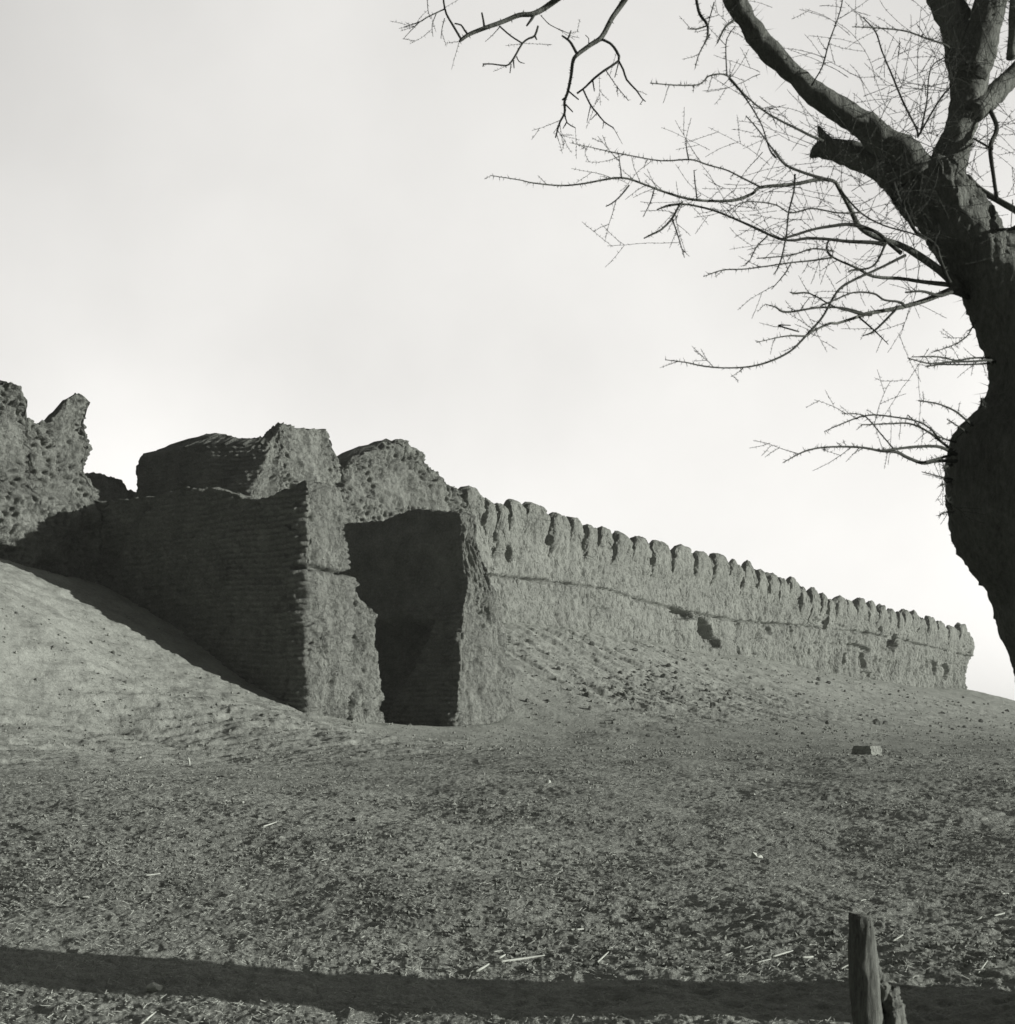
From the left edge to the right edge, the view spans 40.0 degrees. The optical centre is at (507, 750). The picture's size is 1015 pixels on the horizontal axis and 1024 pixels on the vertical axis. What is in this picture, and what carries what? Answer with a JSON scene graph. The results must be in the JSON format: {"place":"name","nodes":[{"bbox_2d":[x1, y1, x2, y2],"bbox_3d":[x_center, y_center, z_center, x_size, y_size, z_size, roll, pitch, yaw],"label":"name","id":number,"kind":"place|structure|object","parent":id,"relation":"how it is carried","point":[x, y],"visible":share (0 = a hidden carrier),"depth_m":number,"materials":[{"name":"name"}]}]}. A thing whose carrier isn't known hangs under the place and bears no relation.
{"place":"outdoors","nodes":[
{"label":"outdoors","id":0,"kind":"place"},
{"bbox_2d":[0,558,1014,1023],"bbox_3d":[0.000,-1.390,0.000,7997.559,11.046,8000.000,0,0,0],"label":"ground","id":1,"kind":"structure","parent":0,"point":[74,612],"depth_m":12.86,"materials":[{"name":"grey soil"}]},
{"bbox_2d":[0,380,103,583],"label":"ruined wall","id":2,"kind":"structure","parent":1,"relation":"on","point":[51,520],"depth_m":43.73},
{"bbox_2d":[85,472,135,501],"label":"ruined wall","id":3,"kind":"structure","parent":1,"relation":"on","point":[114,489],"depth_m":56.17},
{"bbox_2d":[140,1011,155,1023],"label":"stick","id":4,"kind":"object","parent":1,"relation":"on","point":[146,1019],"visible":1,"depth_m":6.03,"materials":[{"name":"wood"}]},
{"bbox_2d":[146,982,162,990],"bbox_3d":[-1.660,1.113,6.561,0.081,0.051,0.062,-5,-5,-20],"label":"stone","id":5,"kind":"object","parent":1,"relation":"on","point":[153,986],"visible":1,"depth_m":6.54,"materials":[{"name":"grey stone"}]},
{"bbox_2d":[135,422,341,498],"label":"ruined tower","id":6,"kind":"structure","parent":1,"relation":"on","point":[276,458],"depth_m":53.31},
{"bbox_2d":[94,480,384,722],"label":"gateway wall","id":7,"kind":"structure","parent":1,"relation":"on","point":[261,593],"depth_m":41.36,"materials":[{"name":"grey brick"}]},
{"bbox_2d":[337,439,470,522],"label":"ruined wall","id":8,"kind":"structure","parent":1,"relation":"on","point":[383,480],"depth_m":58.08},
{"bbox_2d":[340,508,520,726],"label":"gateway wall","id":9,"kind":"structure","parent":1,"relation":"on","point":[425,590],"depth_m":47.25,"materials":[{"name":"grey brick"}]},
{"bbox_2d":[475,963,488,971],"bbox_3d":[-0.128,1.108,7.123,0.013,0.034,0.117,0,0,35],"label":"stick","id":10,"kind":"object","parent":1,"relation":"on","point":[482,967],"visible":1,"depth_m":7.12,"materials":[{"name":"wood"}]},
{"bbox_2d":[0,706,1014,1023],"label":"dry litter","id":11,"kind":"object","parent":1,"relation":"on","point":[494,896],"visible":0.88,"depth_m":9.02,"materials":[{"name":"plant"}]},
{"bbox_2d":[499,955,544,961],"bbox_3d":[0.080,1.097,7.364,0.307,0.013,0.013,0,0,-39],"label":"stick","id":12,"kind":"object","parent":1,"relation":"on","point":[522,958],"visible":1,"depth_m":7.35,"materials":[{"name":"wood"}]},
{"bbox_2d":[391,0,1014,675],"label":"acacia tree","id":13,"kind":"object","parent":1,"relation":"on","point":[941,202],"visible":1,"depth_m":5.73,"materials":[{"name":"black plant"}]},
{"bbox_2d":[458,485,974,688],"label":"crenellated wall","id":14,"kind":"structure","parent":1,"relation":"on","point":[551,569],"depth_m":80.48,"materials":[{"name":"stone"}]},
{"bbox_2d":[750,852,762,858],"bbox_3d":[2.091,0.872,11.673,0.111,0.058,0.057,0,0,-18],"label":"scrap","id":15,"kind":"object","parent":1,"relation":"on","point":[754,855],"visible":1,"depth_m":11.66,"materials":[{"name":"stone"}]},
{"bbox_2d":[772,950,792,956],"bbox_3d":[1.473,1.085,7.462,0.190,0.021,0.011,0,0,-44],"label":"stick","id":16,"kind":"object","parent":1,"relation":"on","point":[779,954],"visible":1,"depth_m":7.45,"materials":[{"name":"wood"}]},
{"bbox_2d":[851,745,881,754],"bbox_3d":[7.667,0.010,29.765,0.399,0.257,0.526,-2,3,-40],"label":"mud block","id":17,"kind":"object","parent":1,"relation":"on","point":[865,749],"depth_m":29.63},
{"bbox_2d":[873,718,880,725],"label":"stone","id":18,"kind":"object","parent":1,"relation":"on","point":[876,721],"visible":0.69,"depth_m":66.23,"materials":[{"name":"grey stone"}]},
{"bbox_2d":[848,913,906,1023],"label":"wooden post","id":19,"kind":"object","parent":1,"relation":"on","point":[875,996],"visible":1,"depth_m":4.37,"materials":[{"name":"grey wood"}]},
{"bbox_2d":[0,0,1014,700],"label":"sky","id":20,"kind":"structure","parent":0,"point":[236,218],"materials":[{"name":"white"}]}
]}

